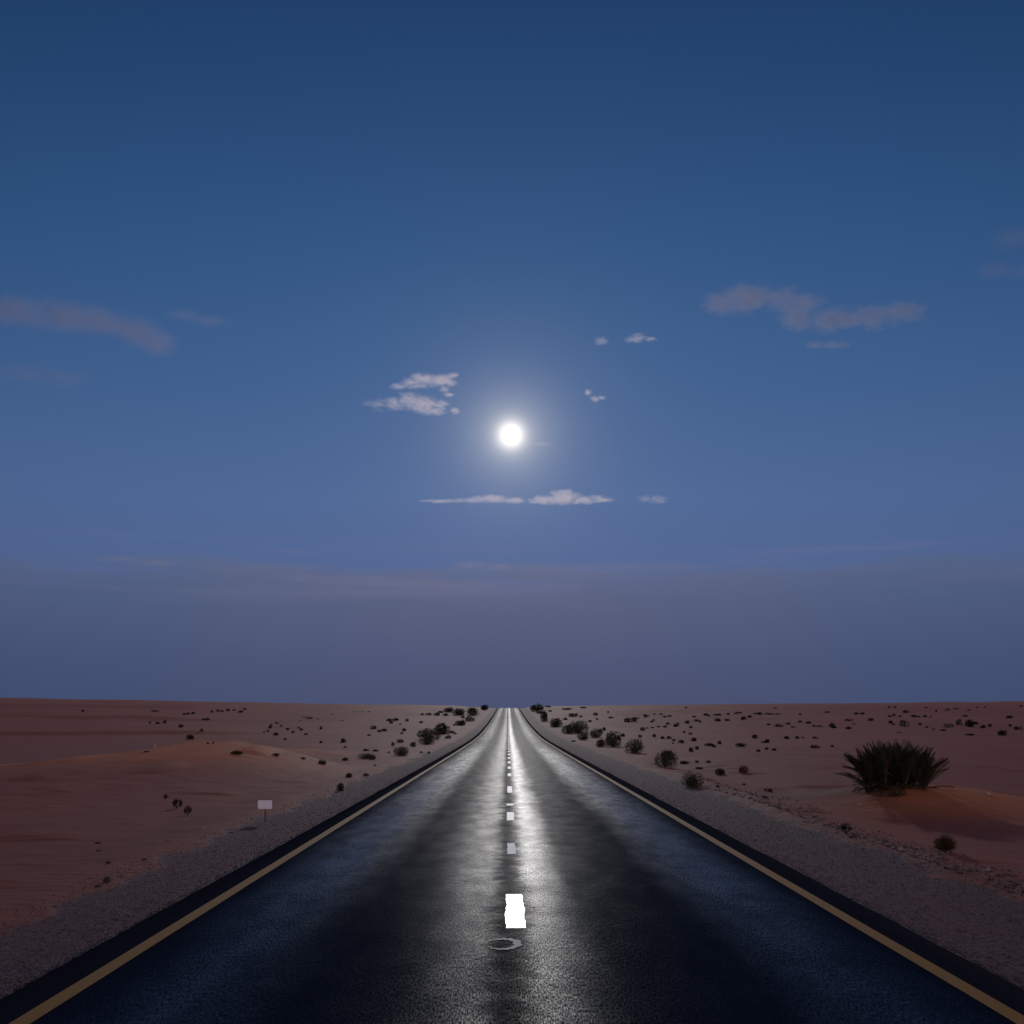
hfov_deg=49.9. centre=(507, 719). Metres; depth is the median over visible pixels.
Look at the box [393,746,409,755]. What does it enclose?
desert shrub
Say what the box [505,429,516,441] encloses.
moon
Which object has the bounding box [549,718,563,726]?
desert shrub
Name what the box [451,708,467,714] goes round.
desert shrub
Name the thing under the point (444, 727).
desert shrub
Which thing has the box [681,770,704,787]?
desert shrub
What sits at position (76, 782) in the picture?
ground
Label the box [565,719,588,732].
desert shrub
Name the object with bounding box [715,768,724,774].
desert shrub
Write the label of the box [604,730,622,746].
desert shrub
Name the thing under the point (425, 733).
desert shrub
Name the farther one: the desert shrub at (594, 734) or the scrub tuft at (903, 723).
the scrub tuft at (903, 723)
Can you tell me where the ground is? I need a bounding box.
[0,698,1023,998]
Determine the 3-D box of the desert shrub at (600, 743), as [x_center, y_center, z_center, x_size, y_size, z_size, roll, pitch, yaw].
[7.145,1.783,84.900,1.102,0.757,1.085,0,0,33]
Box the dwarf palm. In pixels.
[835,738,953,795]
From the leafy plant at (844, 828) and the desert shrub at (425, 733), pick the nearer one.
the leafy plant at (844, 828)
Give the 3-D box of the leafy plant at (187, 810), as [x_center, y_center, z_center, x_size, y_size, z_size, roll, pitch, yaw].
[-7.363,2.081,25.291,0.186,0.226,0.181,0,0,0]
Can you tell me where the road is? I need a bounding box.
[0,708,1023,1023]
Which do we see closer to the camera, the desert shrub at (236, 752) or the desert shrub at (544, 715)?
the desert shrub at (236, 752)
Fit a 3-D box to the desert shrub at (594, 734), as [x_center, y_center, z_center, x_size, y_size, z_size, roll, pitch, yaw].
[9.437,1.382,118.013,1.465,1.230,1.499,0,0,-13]
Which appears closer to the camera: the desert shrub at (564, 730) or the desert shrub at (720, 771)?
the desert shrub at (720, 771)
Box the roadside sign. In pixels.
[258,800,271,821]
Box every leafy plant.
[172,798,182,807]
[184,806,191,814]
[841,824,851,833]
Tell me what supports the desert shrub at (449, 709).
on the ground
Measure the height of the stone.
0.100 m
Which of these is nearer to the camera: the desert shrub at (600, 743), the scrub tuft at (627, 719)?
the desert shrub at (600, 743)
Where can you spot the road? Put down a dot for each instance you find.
(508, 866)
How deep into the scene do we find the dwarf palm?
26.97 m
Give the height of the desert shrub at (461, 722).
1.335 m
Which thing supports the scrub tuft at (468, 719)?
on the ground
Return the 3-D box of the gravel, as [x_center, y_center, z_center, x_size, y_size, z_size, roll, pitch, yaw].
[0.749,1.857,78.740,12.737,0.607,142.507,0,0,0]
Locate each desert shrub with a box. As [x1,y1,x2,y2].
[186,735,194,739]
[231,750,243,754]
[336,783,343,790]
[358,752,373,758]
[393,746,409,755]
[416,728,440,739]
[419,738,434,744]
[434,722,450,733]
[443,707,452,711]
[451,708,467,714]
[454,719,465,725]
[467,707,478,715]
[481,704,487,709]
[530,703,543,710]
[540,711,547,720]
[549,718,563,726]
[561,724,574,733]
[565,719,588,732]
[576,731,588,739]
[589,728,602,737]
[595,739,606,746]
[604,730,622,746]
[623,737,644,752]
[654,749,677,767]
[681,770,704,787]
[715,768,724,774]
[738,765,748,772]
[965,719,973,726]
[997,730,1007,734]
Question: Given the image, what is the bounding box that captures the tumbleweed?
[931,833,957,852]
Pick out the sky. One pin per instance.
(738, 285)
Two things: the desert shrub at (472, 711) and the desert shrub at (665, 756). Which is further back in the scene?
the desert shrub at (472, 711)
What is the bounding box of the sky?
[0,0,1023,707]
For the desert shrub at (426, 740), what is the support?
on the ground
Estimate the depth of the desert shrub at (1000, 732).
126.42 m
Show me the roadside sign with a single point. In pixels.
(264, 804)
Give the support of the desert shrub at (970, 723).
on the ground
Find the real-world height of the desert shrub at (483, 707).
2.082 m
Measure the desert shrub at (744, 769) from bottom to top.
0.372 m
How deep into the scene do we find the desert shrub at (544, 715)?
215.91 m
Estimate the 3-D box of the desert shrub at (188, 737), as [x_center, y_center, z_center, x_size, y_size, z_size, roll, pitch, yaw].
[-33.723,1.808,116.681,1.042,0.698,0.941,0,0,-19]
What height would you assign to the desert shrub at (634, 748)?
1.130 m
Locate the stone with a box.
[103,876,109,881]
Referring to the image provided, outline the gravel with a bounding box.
[0,732,1023,994]
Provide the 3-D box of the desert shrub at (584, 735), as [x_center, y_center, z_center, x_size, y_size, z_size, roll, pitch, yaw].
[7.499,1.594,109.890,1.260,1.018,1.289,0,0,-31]
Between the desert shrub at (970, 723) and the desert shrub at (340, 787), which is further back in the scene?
the desert shrub at (970, 723)
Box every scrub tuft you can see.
[465,715,474,720]
[623,717,632,721]
[887,786,906,796]
[900,720,909,726]
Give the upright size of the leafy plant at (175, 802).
0.269 m
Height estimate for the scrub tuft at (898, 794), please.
0.322 m
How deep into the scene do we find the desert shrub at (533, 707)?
315.00 m
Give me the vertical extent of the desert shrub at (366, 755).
0.409 m
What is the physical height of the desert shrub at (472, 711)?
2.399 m

